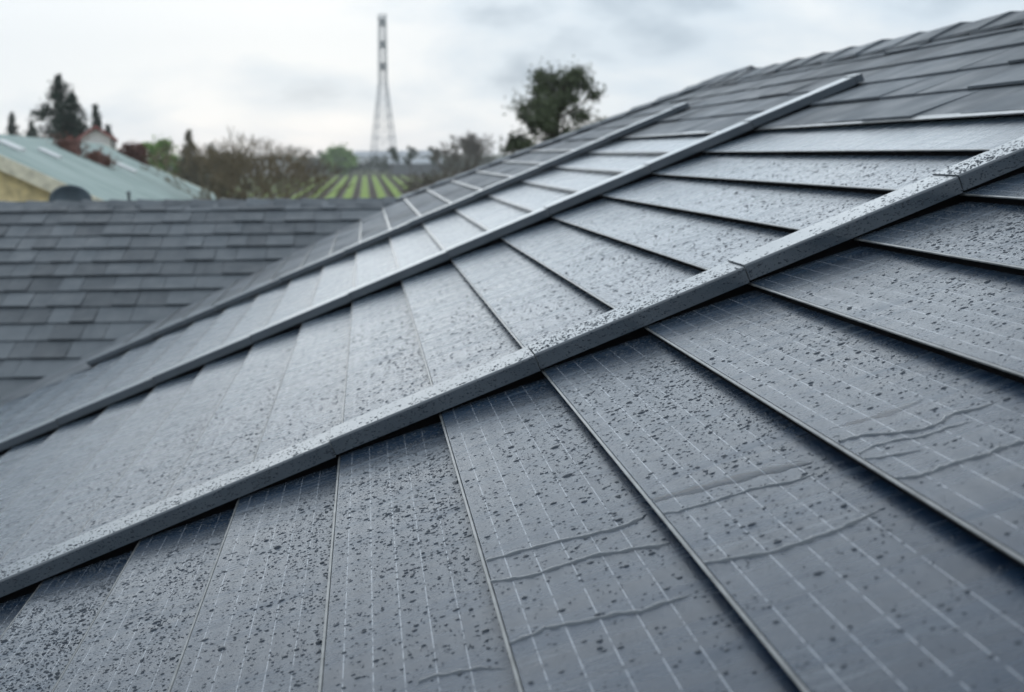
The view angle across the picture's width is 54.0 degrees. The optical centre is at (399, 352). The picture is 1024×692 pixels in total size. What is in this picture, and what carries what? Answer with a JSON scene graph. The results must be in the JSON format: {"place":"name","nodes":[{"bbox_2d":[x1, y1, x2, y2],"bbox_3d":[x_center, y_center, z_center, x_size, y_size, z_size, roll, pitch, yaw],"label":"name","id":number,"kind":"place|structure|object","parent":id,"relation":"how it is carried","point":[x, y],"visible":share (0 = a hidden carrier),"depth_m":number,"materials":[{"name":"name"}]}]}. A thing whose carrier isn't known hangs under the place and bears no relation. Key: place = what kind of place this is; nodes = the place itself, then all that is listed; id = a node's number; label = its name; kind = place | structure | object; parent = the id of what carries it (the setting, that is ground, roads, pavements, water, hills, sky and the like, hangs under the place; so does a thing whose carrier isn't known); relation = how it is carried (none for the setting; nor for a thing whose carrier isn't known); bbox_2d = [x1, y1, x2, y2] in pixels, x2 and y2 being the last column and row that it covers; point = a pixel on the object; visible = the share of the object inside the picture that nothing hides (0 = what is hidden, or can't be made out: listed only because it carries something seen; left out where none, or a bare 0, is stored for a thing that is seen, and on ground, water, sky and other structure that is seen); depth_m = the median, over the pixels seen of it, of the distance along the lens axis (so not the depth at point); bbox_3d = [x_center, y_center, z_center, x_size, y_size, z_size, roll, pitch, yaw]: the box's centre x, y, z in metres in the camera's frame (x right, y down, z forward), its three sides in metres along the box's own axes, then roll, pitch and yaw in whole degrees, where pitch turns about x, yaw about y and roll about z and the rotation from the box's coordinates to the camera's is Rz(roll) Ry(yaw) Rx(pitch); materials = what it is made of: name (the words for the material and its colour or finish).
{"place":"outdoors","nodes":[
{"label":"outdoors","id":0,"kind":"place"},
{"bbox_2d":[75,125,117,146],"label":"white house","id":1,"kind":"structure","parent":0,"point":[96,134],"depth_m":53.39,"materials":[{"name":"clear paint"}]},
{"bbox_2d":[220,175,430,198],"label":"soil field","id":2,"kind":"structure","parent":0,"point":[370,193],"depth_m":180.69,"materials":[{"name":"brown soil"}]},
{"bbox_2d":[293,175,332,198],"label":"vine row","id":3,"kind":"object","parent":2,"relation":"on","point":[309,192],"visible":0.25,"depth_m":158.67,"materials":[{"name":"green plant"}]},
{"bbox_2d":[228,175,420,198],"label":"grass alleys","id":4,"kind":"structure","parent":2,"relation":"on","point":[380,192],"depth_m":179.84,"materials":[{"name":"green plant"}]},
{"bbox_2d":[384,146,399,177],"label":"broadleaf tree","id":5,"kind":"object","parent":4,"relation":"on","point":[393,152],"visible":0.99,"depth_m":249.93,"materials":[{"name":"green plant"}]},
{"bbox_2d":[316,174,342,198],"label":"vine row","id":6,"kind":"object","parent":2,"relation":"on","point":[339,177],"visible":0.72,"depth_m":167.55,"materials":[{"name":"brown plant"}]},
{"bbox_2d":[335,174,351,197],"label":"vine row","id":7,"kind":"object","parent":2,"relation":"on","point":[340,191],"visible":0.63,"depth_m":165.61,"materials":[{"name":"brown plant"}]},
{"bbox_2d":[378,174,395,197],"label":"vine row","id":8,"kind":"object","parent":2,"relation":"on","point":[386,187],"visible":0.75,"depth_m":170.73,"materials":[{"name":"brown plant"}]},
{"bbox_2d":[387,174,406,191],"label":"vine row","id":9,"kind":"object","parent":2,"relation":"on","point":[394,181],"visible":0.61,"depth_m":195.26,"materials":[{"name":"brown plant"}]},
{"bbox_2d":[402,146,418,175],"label":"broadleaf tree","id":10,"kind":"object","parent":2,"relation":"on","point":[410,155],"visible":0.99,"depth_m":249.13,"materials":[{"name":"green plant"}]},
{"bbox_2d":[146,154,507,182],"bbox_3d":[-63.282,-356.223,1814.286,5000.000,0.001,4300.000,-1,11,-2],"label":"ground","id":11,"kind":"structure","parent":0,"point":[371,173],"depth_m":331.49,"materials":[{"name":"green plant"}]},
{"bbox_2d":[4,111,21,135],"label":"conifer tree","id":12,"kind":"object","parent":11,"relation":"on","point":[11,128],"visible":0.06,"depth_m":89.34,"materials":[{"name":"green plant"}]},
{"bbox_2d":[24,119,42,137],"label":"conifer tree","id":13,"kind":"object","parent":11,"relation":"on","point":[32,128],"visible":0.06,"depth_m":84.50,"materials":[{"name":"green plant"}]},
{"bbox_2d":[21,72,89,139],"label":"conifer tree","id":14,"kind":"object","parent":11,"relation":"on","point":[60,104],"visible":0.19,"depth_m":61.13,"materials":[{"name":"green plant"}]},
{"bbox_2d":[51,89,92,137],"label":"conifer tree","id":15,"kind":"object","parent":11,"relation":"on","point":[79,109],"visible":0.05,"depth_m":63.32,"materials":[{"name":"green plant"}]},
{"bbox_2d":[88,103,102,128],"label":"conifer tree","id":16,"kind":"object","parent":11,"relation":"on","point":[96,119],"visible":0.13,"depth_m":69.38,"materials":[{"name":"green plant"}]},
{"bbox_2d":[104,123,116,149],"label":"conifer tree","id":17,"kind":"object","parent":11,"relation":"on","point":[108,129],"visible":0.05,"depth_m":67.64,"materials":[{"name":"green plant"}]},
{"bbox_2d":[0,131,224,201],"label":"barn","id":18,"kind":"structure","parent":11,"relation":"on","point":[35,169],"depth_m":27.60,"materials":[{"name":"green metal"}]},
{"bbox_2d":[114,139,150,165],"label":"chimney","id":19,"kind":"object","parent":11,"relation":"on","point":[137,152],"visible":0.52,"depth_m":49.51,"materials":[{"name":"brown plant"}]},
{"bbox_2d":[141,133,182,175],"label":"broadleaf tree","id":20,"kind":"object","parent":11,"relation":"on","point":[159,144],"visible":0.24,"depth_m":94.18,"materials":[{"name":"green plant"}]},
{"bbox_2d":[174,129,212,191],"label":"cypress tree","id":21,"kind":"object","parent":11,"relation":"on","point":[191,176],"visible":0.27,"depth_m":89.72,"materials":[{"name":"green plant"}]},
{"bbox_2d":[188,148,237,197],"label":"broadleaf tree","id":22,"kind":"object","parent":11,"relation":"on","point":[194,165],"visible":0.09,"depth_m":79.36,"materials":[{"name":"brown plant"}]},
{"bbox_2d":[201,166,252,198],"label":"broadleaf tree","id":23,"kind":"object","parent":11,"relation":"on","point":[238,196],"visible":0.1,"depth_m":75.64,"materials":[{"name":"brown plant"}]},
{"bbox_2d":[139,127,353,199],"bbox_3d":[-5.521,-4.976,37.791,7.083,7.089,7.659,-7,13,-30],"label":"bare tree","id":24,"kind":"object","parent":11,"relation":"on","point":[236,163],"visible":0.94,"depth_m":37.43,"materials":[{"name":"brown plant"}]},
{"bbox_2d":[272,144,307,160],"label":"broadleaf tree","id":25,"kind":"object","parent":11,"relation":"on","point":[290,146],"visible":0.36,"depth_m":298.96,"materials":[{"name":"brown plant"}]},
{"bbox_2d":[305,150,318,173],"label":"broadleaf tree","id":26,"kind":"object","parent":11,"relation":"on","point":[308,153],"visible":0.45,"depth_m":300.47,"materials":[{"name":"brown plant"}]},
{"bbox_2d":[316,149,327,173],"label":"broadleaf tree","id":27,"kind":"object","parent":11,"relation":"on","point":[318,152],"visible":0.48,"depth_m":300.12,"materials":[{"name":"brown plant"}]},
{"bbox_2d":[158,149,499,174],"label":"woodland","id":28,"kind":"object","parent":11,"relation":"on","point":[380,165],"visible":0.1,"depth_m":322.57,"materials":[{"name":"plant"}]},
{"bbox_2d":[319,143,359,174],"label":"broadleaf tree","id":29,"kind":"object","parent":11,"relation":"on","point":[347,160],"visible":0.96,"depth_m":298.87,"materials":[{"name":"green plant"}]},
{"bbox_2d":[369,14,397,161],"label":"lattice tower","id":30,"kind":"structure","parent":11,"relation":"on","point":[383,44],"depth_m":394.17,"materials":[{"name":"metal"}]},
{"bbox_2d":[427,146,440,177],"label":"broadleaf tree","id":31,"kind":"object","parent":11,"relation":"on","point":[433,162],"visible":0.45,"depth_m":249.55,"materials":[{"name":"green plant"}]},
{"bbox_2d":[428,141,464,176],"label":"bare tree","id":32,"kind":"object","parent":11,"relation":"on","point":[445,153],"visible":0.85,"depth_m":134.95,"materials":[{"name":"grey plant"}]},
{"bbox_2d":[397,146,496,195],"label":"scrub hedge","id":33,"kind":"object","parent":11,"relation":"on","point":[425,182],"visible":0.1,"depth_m":106.50,"materials":[{"name":"plant"}]},
{"bbox_2d":[449,130,495,172],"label":"bare tree","id":34,"kind":"object","parent":11,"relation":"on","point":[474,150],"visible":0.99,"depth_m":128.97,"materials":[{"name":"grey plant"}]},
{"bbox_2d":[0,10,1023,405],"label":"roof","id":35,"kind":"structure","parent":11,"relation":"on","point":[82,282],"depth_m":6.92,"materials":[{"name":"grey tile"}]},
{"bbox_2d":[0,592,33,635],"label":"solar panel","id":36,"kind":"object","parent":35,"relation":"on","point":[8,611],"depth_m":1.79,"materials":[{"name":"glass"}]},
{"bbox_2d":[0,434,51,480],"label":"solar panel","id":37,"kind":"object","parent":35,"relation":"on","point":[13,458],"visible":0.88,"depth_m":3.58,"materials":[{"name":"glass"}]},
{"bbox_2d":[0,368,91,439],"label":"solar panel","id":38,"kind":"object","parent":35,"relation":"on","point":[19,418],"visible":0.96,"depth_m":4.95,"materials":[{"name":"glass"}]},
{"bbox_2d":[0,413,100,512],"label":"solar panel","id":39,"kind":"object","parent":35,"relation":"on","point":[44,454],"visible":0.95,"depth_m":3.26,"materials":[{"name":"glass"}]},
{"bbox_2d":[0,139,1023,691],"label":"raindrops","id":40,"kind":"object","parent":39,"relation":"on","point":[160,623],"visible":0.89,"depth_m":1.46,"materials":[{"name":"grey"}]},
{"bbox_2d":[4,355,122,437],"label":"solar panel","id":41,"kind":"object","parent":35,"relation":"on","point":[51,407],"visible":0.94,"depth_m":4.77,"materials":[{"name":"glass"}]},
{"bbox_2d":[0,552,131,691],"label":"solar panel","id":42,"kind":"object","parent":35,"relation":"on","point":[65,627],"visible":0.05,"depth_m":1.60,"materials":[{"name":"glass"}]},
{"bbox_2d":[49,185,91,200],"bbox_3d":[-3.098,-1.319,9.393,0.291,0.529,0.291,10,15,42],"label":"satellite dish","id":43,"kind":"object","parent":35,"relation":"attached to","point":[69,193],"visible":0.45,"depth_m":9.38,"materials":[{"name":"metal"}]},
{"bbox_2d":[0,392,150,559],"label":"solar panel","id":44,"kind":"object","parent":35,"relation":"on","point":[110,427],"visible":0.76,"depth_m":2.87,"materials":[{"name":"glass"}]},
{"bbox_2d":[0,371,199,568],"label":"solar panel","id":45,"kind":"object","parent":35,"relation":"on","point":[145,418],"visible":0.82,"depth_m":2.60,"materials":[{"name":"glass"}]},
{"bbox_2d":[45,340,156,420],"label":"solar panel","id":46,"kind":"object","parent":35,"relation":"on","point":[95,387],"visible":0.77,"depth_m":4.77,"materials":[{"name":"glass"}]},
{"bbox_2d":[90,326,189,400],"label":"solar panel","id":47,"kind":"object","parent":35,"relation":"on","point":[131,373],"visible":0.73,"depth_m":4.76,"materials":[{"name":"glass"}]},
{"bbox_2d":[51,508,233,691],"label":"solar panel","id":48,"kind":"object","parent":35,"relation":"on","point":[142,683],"visible":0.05,"depth_m":1.46,"materials":[{"name":"glass"}]},
{"bbox_2d":[75,349,250,536],"bbox_3d":[-0.586,0.197,2.811,0.230,0.029,1.954,-23,11,3],"label":"solar panel","id":49,"kind":"object","parent":35,"relation":"on","point":[209,372],"visible":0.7,"depth_m":2.57,"materials":[{"name":"glass"}]},
{"bbox_2d":[133,312,222,382],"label":"solar panel","id":50,"kind":"object","parent":35,"relation":"on","point":[175,351],"visible":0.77,"depth_m":4.75,"materials":[{"name":"glass"}]},
{"bbox_2d":[178,298,254,362],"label":"solar panel","id":51,"kind":"object","parent":35,"relation":"on","point":[218,331],"visible":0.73,"depth_m":4.74,"materials":[{"name":"glass"}]},
{"bbox_2d":[163,328,299,499],"bbox_3d":[-0.402,0.119,2.801,0.230,0.029,1.954,-23,11,3],"label":"solar panel","id":52,"kind":"object","parent":35,"relation":"on","point":[259,354],"visible":0.52,"depth_m":2.57,"materials":[{"name":"glass"}]},
{"bbox_2d":[167,465,337,691],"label":"solar panel","id":53,"kind":"object","parent":35,"relation":"on","point":[230,682],"visible":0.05,"depth_m":1.33,"materials":[{"name":"glass"}]},
{"bbox_2d":[221,284,288,344],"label":"solar panel","id":54,"kind":"object","parent":35,"relation":"on","point":[258,312],"visible":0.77,"depth_m":4.73,"materials":[{"name":"glass"}]},
{"bbox_2d":[265,270,321,325],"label":"solar panel","id":55,"kind":"object","parent":35,"relation":"on","point":[297,295],"visible":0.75,"depth_m":4.73,"materials":[{"name":"glass"}]},
{"bbox_2d":[251,306,351,462],"bbox_3d":[-0.219,0.041,2.792,0.230,0.029,1.954,-23,11,3],"label":"solar panel","id":56,"kind":"object","parent":35,"relation":"on","point":[311,331],"visible":0.52,"depth_m":2.56,"materials":[{"name":"glass"}]},
{"bbox_2d":[308,255,355,307],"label":"solar panel","id":57,"kind":"object","parent":35,"relation":"on","point":[336,278],"visible":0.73,"depth_m":4.71,"materials":[{"name":"glass"}]},
{"bbox_2d":[353,241,396,287],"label":"solar panel","id":58,"kind":"object","parent":35,"relation":"on","point":[374,262],"visible":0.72,"depth_m":4.71,"materials":[{"name":"glass"}]},
{"bbox_2d":[341,285,432,423],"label":"solar panel","id":59,"kind":"object","parent":35,"relation":"on","point":[372,303],"visible":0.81,"depth_m":2.56,"materials":[{"name":"glass"}]},
{"bbox_2d":[86,102,689,366],"bbox_3d":[-0.085,-0.648,5.622,3.674,0.065,0.085,-23,11,3],"label":"roof rail","id":60,"kind":"object","parent":35,"relation":"on","point":[401,228],"visible":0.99,"depth_m":5.58,"materials":[{"name":"metal"}]},
{"bbox_2d":[389,226,441,268],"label":"solar panel","id":61,"kind":"object","parent":35,"relation":"on","point":[413,246],"visible":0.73,"depth_m":4.69,"materials":[{"name":"glass"}]},
{"bbox_2d":[318,422,524,691],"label":"solar panel","id":62,"kind":"object","parent":35,"relation":"on","point":[486,679],"visible":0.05,"depth_m":1.19,"materials":[{"name":"glass"}]},
{"bbox_2d":[418,666,502,682],"bbox_3d":[0.061,0.310,0.963,0.087,0.027,0.014,3,12,15],"label":"water trickle","id":63,"kind":"object","parent":62,"relation":"on","point":[450,673],"visible":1,"depth_m":0.96,"materials":[{"name":"grey"}]},
{"bbox_2d":[0,73,863,455],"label":"roof rail","id":64,"kind":"object","parent":35,"relation":"on","point":[588,195],"visible":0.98,"depth_m":3.69,"materials":[{"name":"metal"}]},
{"bbox_2d":[422,212,484,249],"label":"solar panel","id":65,"kind":"object","parent":35,"relation":"on","point":[449,230],"visible":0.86,"depth_m":4.69,"materials":[{"name":"glass"}]},
{"bbox_2d":[401,263,521,385],"bbox_3d":[0.149,-0.116,2.774,0.230,0.029,1.954,-23,11,3],"label":"solar panel","id":66,"kind":"object","parent":35,"relation":"on","point":[417,286],"visible":0.56,"depth_m":2.54,"materials":[{"name":"glass"}]},
{"bbox_2d":[454,198,529,230],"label":"solar panel","id":67,"kind":"object","parent":35,"relation":"on","point":[487,214],"visible":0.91,"depth_m":4.68,"materials":[{"name":"glass"}]},
{"bbox_2d":[0,136,1023,602],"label":"roof rail","id":68,"kind":"object","parent":35,"relation":"on","point":[710,292],"visible":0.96,"depth_m":1.79,"materials":[{"name":"metal"}]},
{"bbox_2d":[0,153,1023,594],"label":"water droplets","id":69,"kind":"object","parent":68,"relation":"attached to","point":[514,371],"visible":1,"depth_m":1.78,"materials":[{"name":"grey"}]},
{"bbox_2d":[487,184,572,211],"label":"solar panel","id":70,"kind":"object","parent":35,"relation":"on","point":[528,198],"visible":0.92,"depth_m":4.67,"materials":[{"name":"glass"}]},
{"bbox_2d":[450,241,611,347],"bbox_3d":[0.333,-0.194,2.765,0.230,0.029,1.954,-23,11,3],"label":"solar panel","id":71,"kind":"object","parent":35,"relation":"on","point":[481,257],"visible":0.67,"depth_m":2.54,"materials":[{"name":"glass"}]},
{"bbox_2d":[520,169,618,192],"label":"solar panel","id":72,"kind":"object","parent":35,"relation":"on","point":[570,181],"visible":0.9,"depth_m":4.66,"materials":[{"name":"glass"}]},
{"bbox_2d":[501,220,701,309],"bbox_3d":[0.518,-0.272,2.755,0.230,0.029,1.954,-23,11,3],"label":"solar panel","id":73,"kind":"object","parent":35,"relation":"on","point":[520,242],"visible":0.55,"depth_m":2.52,"materials":[{"name":"glass"}]},
{"bbox_2d":[553,155,661,173],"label":"solar panel","id":74,"kind":"object","parent":35,"relation":"on","point":[615,164],"visible":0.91,"depth_m":4.65,"materials":[{"name":"glass"}]},
{"bbox_2d":[439,378,801,691],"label":"solar panel","id":75,"kind":"object","parent":35,"relation":"on","point":[555,594],"visible":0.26,"depth_m":1.03,"materials":[{"name":"glass"}]},
{"bbox_2d":[486,514,646,561],"bbox_3d":[0.190,0.213,1.129,0.182,0.060,0.021,0,11,5],"label":"water trickle","id":76,"kind":"object","parent":75,"relation":"on","point":[618,527],"visible":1,"depth_m":1.13,"materials":[{"name":"grey"}]},
{"bbox_2d":[490,542,670,582],"bbox_3d":[0.192,0.226,1.068,0.190,0.061,0.022,1,11,10],"label":"water trickle","id":77,"kind":"object","parent":75,"relation":"on","point":[597,554],"visible":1,"depth_m":1.07,"materials":[{"name":"grey"}]},
{"bbox_2d":[509,594,690,645],"bbox_3d":[0.191,0.252,0.944,0.171,0.056,0.021,1,11,7],"label":"water trickle","id":78,"kind":"object","parent":75,"relation":"on","point":[606,616],"visible":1,"depth_m":0.94,"materials":[{"name":"grey"}]},
{"bbox_2d":[586,134,711,154],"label":"solar panel","id":79,"kind":"object","parent":35,"relation":"on","point":[652,146],"visible":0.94,"depth_m":4.65,"materials":[{"name":"grey glass"}]},
{"bbox_2d":[551,199,791,271],"bbox_3d":[0.701,-0.350,2.746,0.230,0.029,1.954,-23,11,3],"label":"solar panel","id":80,"kind":"object","parent":35,"relation":"on","point":[574,217],"visible":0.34,"depth_m":2.52,"materials":[{"name":"glass"}]},
{"bbox_2d":[601,177,882,232],"bbox_3d":[0.885,-0.429,2.737,0.230,0.029,1.954,-23,11,3],"label":"solar panel","id":81,"kind":"object","parent":35,"relation":"on","point":[655,188],"visible":0.62,"depth_m":2.51,"materials":[{"name":"glass"}]},
{"bbox_2d":[541,334,1023,691],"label":"solar panel","id":82,"kind":"object","parent":35,"relation":"on","point":[798,624],"visible":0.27,"depth_m":0.90,"materials":[{"name":"glass"}]},
{"bbox_2d":[651,461,813,502],"bbox_3d":[0.367,0.141,1.102,0.170,0.055,0.038,1,11,9],"label":"wet film","id":83,"kind":"object","parent":82,"relation":"on","point":[740,477],"visible":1,"depth_m":1.10,"materials":[{"name":"grey liquid"}]},
{"bbox_2d":[663,474,814,513],"bbox_3d":[0.363,0.151,1.062,0.156,0.051,0.015,1,11,7],"label":"water trickle","id":84,"kind":"object","parent":82,"relation":"on","point":[730,495],"visible":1,"depth_m":1.06,"materials":[{"name":"grey"}]},
{"bbox_2d":[703,510,880,565],"bbox_3d":[0.371,0.176,0.930,0.165,0.054,0.024,0,11,2],"label":"water trickle","id":85,"kind":"object","parent":82,"relation":"on","point":[810,539],"visible":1,"depth_m":0.92,"materials":[{"name":"grey"}]},
{"bbox_2d":[651,155,973,194],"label":"solar panel","id":86,"kind":"object","parent":35,"relation":"on","point":[686,170],"visible":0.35,"depth_m":2.49,"materials":[{"name":"glass"}]},
{"bbox_2d":[644,290,1023,567],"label":"solar panel","id":87,"kind":"object","parent":35,"relation":"on","point":[991,507],"visible":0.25,"depth_m":1.13,"materials":[{"name":"glass"}]},
{"bbox_2d":[828,398,924,429],"bbox_3d":[0.526,0.070,1.097,0.111,0.037,0.036,1,11,6],"label":"wet film","id":88,"kind":"object","parent":87,"relation":"on","point":[890,412],"visible":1,"depth_m":1.10,"materials":[{"name":"grey liquid"}]},
{"bbox_2d":[866,449,923,458],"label":"water trickle","id":89,"kind":"object","parent":87,"relation":"on","point":[894,454],"visible":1,"depth_m":0.99,"materials":[{"name":"grey"}]},
{"bbox_2d":[859,421,973,453],"bbox_3d":[0.530,0.086,1.018,0.114,0.038,0.016,1,11,7],"label":"water trickle","id":90,"kind":"object","parent":87,"relation":"on","point":[904,438],"visible":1,"depth_m":1.01,"materials":[{"name":"grey"}]},
{"bbox_2d":[839,401,997,441],"bbox_3d":[0.545,0.075,1.039,0.155,0.050,0.029,2,12,11],"label":"water trickle","id":91,"kind":"object","parent":87,"relation":"on","point":[944,418],"visible":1,"depth_m":1.03,"materials":[{"name":"grey"}]},
{"bbox_2d":[893,440,1023,479],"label":"water trickle","id":92,"kind":"object","parent":87,"relation":"on","point":[978,456],"visible":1,"depth_m":0.94,"materials":[{"name":"grey"}]},
{"bbox_2d":[702,116,1023,155],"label":"solar panel","id":93,"kind":"object","parent":35,"relation":"on","point":[969,137],"visible":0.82,"depth_m":2.51,"materials":[{"name":"grey glass"}]},
{"bbox_2d":[748,246,1023,383],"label":"solar panel","id":94,"kind":"object","parent":35,"relation":"on","point":[1011,367],"visible":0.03,"depth_m":1.37,"materials":[{"name":"glass"}]},
{"bbox_2d":[854,201,1023,275],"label":"solar panel","id":95,"kind":"object","parent":35,"relation":"on","point":[1007,265],"visible":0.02,"depth_m":1.57,"materials":[{"name":"glass"}]},
{"bbox_2d":[959,173,1023,205],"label":"solar panel","id":96,"kind":"object","parent":35,"relation":"on","point":[1005,186],"visible":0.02,"depth_m":1.70,"materials":[{"name":"glass"}]},
{"bbox_2d":[489,55,609,156],"bbox_3d":[3.806,-3.017,24.304,3.098,8.317,3.148,-1,11,-2],"label":"evergreen tree","id":97,"kind":"object","parent":11,"relation":"on","point":[543,115],"visible":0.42,"depth_m":23.43,"materials":[{"name":"green plant"}]},
{"bbox_2d":[354,150,440,168],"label":"warehouse","id":98,"kind":"structure","parent":0,"point":[363,155],"depth_m":413.57,"materials":[{"name":"grey metal"}]},
{"bbox_2d":[388,158,441,174],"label":"grey barn","id":99,"kind":"structure","parent":0,"point":[401,168],"depth_m":288.03,"materials":[{"name":"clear metal"}]},
{"bbox_2d":[0,0,1023,156],"label":"sky","id":100,"kind":"structure","parent":0,"point":[298,73],"materials":[{"name":"white"}]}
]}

